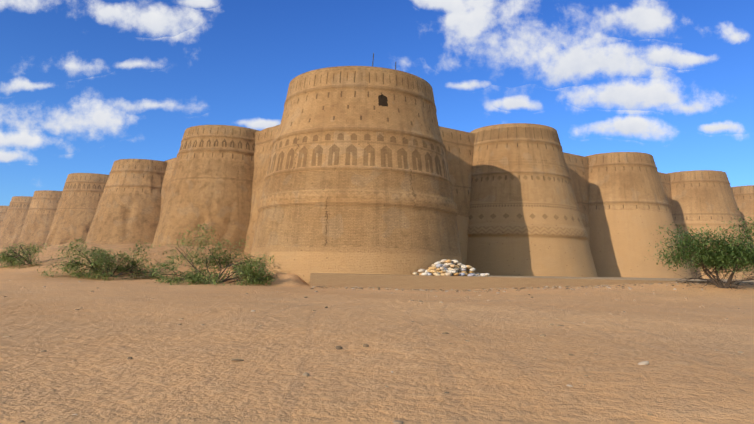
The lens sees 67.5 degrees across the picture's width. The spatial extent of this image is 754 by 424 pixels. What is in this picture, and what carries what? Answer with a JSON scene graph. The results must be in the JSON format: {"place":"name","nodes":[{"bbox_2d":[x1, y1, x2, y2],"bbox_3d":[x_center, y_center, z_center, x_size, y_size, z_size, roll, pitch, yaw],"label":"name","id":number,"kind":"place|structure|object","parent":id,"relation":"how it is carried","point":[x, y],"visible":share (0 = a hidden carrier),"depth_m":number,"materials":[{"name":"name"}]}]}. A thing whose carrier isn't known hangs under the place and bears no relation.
{"place":"outdoors","nodes":[
{"label":"outdoors","id":0,"kind":"place"},
{"bbox_2d":[0,242,753,423],"bbox_3d":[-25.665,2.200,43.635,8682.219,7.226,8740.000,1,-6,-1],"label":"ground","id":1,"kind":"structure","parent":0,"point":[498,368],"depth_m":11.83,"materials":[{"name":"beige sand"}]},
{"bbox_2d":[0,206,8,228],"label":"bastion","id":2,"kind":"object","parent":1,"relation":"on","point":[3,210],"visible":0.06,"depth_m":220.98,"materials":[{"name":"brick"}]},
{"bbox_2d":[0,196,32,248],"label":"bastion","id":3,"kind":"object","parent":1,"relation":"on","point":[14,221],"visible":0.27,"depth_m":193.28,"materials":[{"name":"brick"}]},
{"bbox_2d":[0,242,56,268],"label":"bush","id":4,"kind":"object","parent":1,"relation":"on","point":[13,260],"visible":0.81,"depth_m":69.82,"materials":[{"name":"green plant"}]},
{"bbox_2d":[17,190,61,247],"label":"bastion","id":5,"kind":"object","parent":1,"relation":"on","point":[42,209],"visible":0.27,"depth_m":166.88,"materials":[{"name":"brick"}]},
{"bbox_2d":[44,173,108,247],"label":"bastion","id":6,"kind":"object","parent":1,"relation":"on","point":[81,195],"visible":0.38,"depth_m":140.59,"materials":[{"name":"brick"}]},
{"bbox_2d":[34,235,163,280],"bbox_3d":[-29.458,6.155,60.312,10.234,7.484,12.691,-4,-8,40],"label":"bush","id":7,"kind":"object","parent":1,"relation":"on","point":[97,264],"visible":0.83,"depth_m":60.03,"materials":[{"name":"green plant"}]},
{"bbox_2d":[85,159,166,244],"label":"bastion","id":8,"kind":"object","parent":1,"relation":"on","point":[128,208],"visible":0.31,"depth_m":113.57,"materials":[{"name":"brick"}]},
{"bbox_2d":[150,125,258,251],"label":"bastion","id":9,"kind":"object","parent":1,"relation":"on","point":[211,181],"visible":0.56,"depth_m":87.15,"materials":[{"name":"brick"}]},
{"bbox_2d":[148,223,277,285],"bbox_3d":[-15.131,6.010,53.599,12.665,10.024,14.203,-2,-6,27],"label":"bush","id":10,"kind":"object","parent":1,"relation":"on","point":[250,275],"visible":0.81,"depth_m":53.79,"materials":[{"name":"green plant"}]},
{"bbox_2d":[159,125,279,253],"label":"wall","id":11,"kind":"structure","parent":1,"relation":"on","point":[265,138],"depth_m":88.17,"materials":[{"name":"brick"}]},
{"bbox_2d":[250,66,461,284],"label":"corner tower","id":12,"kind":"structure","parent":1,"relation":"on","point":[357,179],"depth_m":60.00,"materials":[{"name":"brick"}]},
{"bbox_2d":[3,280,753,423],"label":"stones","id":13,"kind":"object","parent":1,"relation":"on","point":[305,374],"visible":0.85,"depth_m":50.05,"materials":[{"name":"brown stone"}]},
{"bbox_2d":[466,123,597,276],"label":"bastion","id":14,"kind":"object","parent":1,"relation":"on","point":[525,218],"visible":0.67,"depth_m":82.85,"materials":[{"name":"brick"}]},
{"bbox_2d":[310,273,753,289],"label":"apron","id":15,"kind":"object","parent":1,"relation":"on","point":[422,282],"visible":0.46,"depth_m":54.54,"materials":[{"name":"beige sand"}]},
{"bbox_2d":[413,259,489,276],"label":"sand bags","id":16,"kind":"object","parent":15,"relation":"on","point":[449,267],"visible":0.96,"depth_m":57.24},
{"bbox_2d":[439,126,733,264],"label":"wall","id":17,"kind":"structure","parent":1,"relation":"on","point":[459,145],"depth_m":87.49,"materials":[{"name":"brick"}]},
{"bbox_2d":[585,152,691,278],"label":"bastion","id":18,"kind":"object","parent":1,"relation":"on","point":[629,207],"visible":0.54,"depth_m":99.63,"materials":[{"name":"brick"}]},
{"bbox_2d":[645,208,753,290],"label":"acacia","id":19,"kind":"object","parent":1,"relation":"on","point":[719,255],"visible":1,"depth_m":49.89,"materials":[{"name":"green plant"}]},
{"bbox_2d":[667,170,753,278],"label":"bastion","id":20,"kind":"object","parent":1,"relation":"on","point":[701,198],"visible":0.33,"depth_m":117.64,"materials":[{"name":"brick"}]},
{"bbox_2d":[732,185,753,246],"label":"bastion","id":21,"kind":"object","parent":1,"relation":"on","point":[744,197],"visible":0.12,"depth_m":135.99,"materials":[{"name":"brick"}]},
{"bbox_2d":[0,0,753,205],"label":"sky","id":22,"kind":"structure","parent":0,"point":[86,86],"materials":[{"name":"blue"}]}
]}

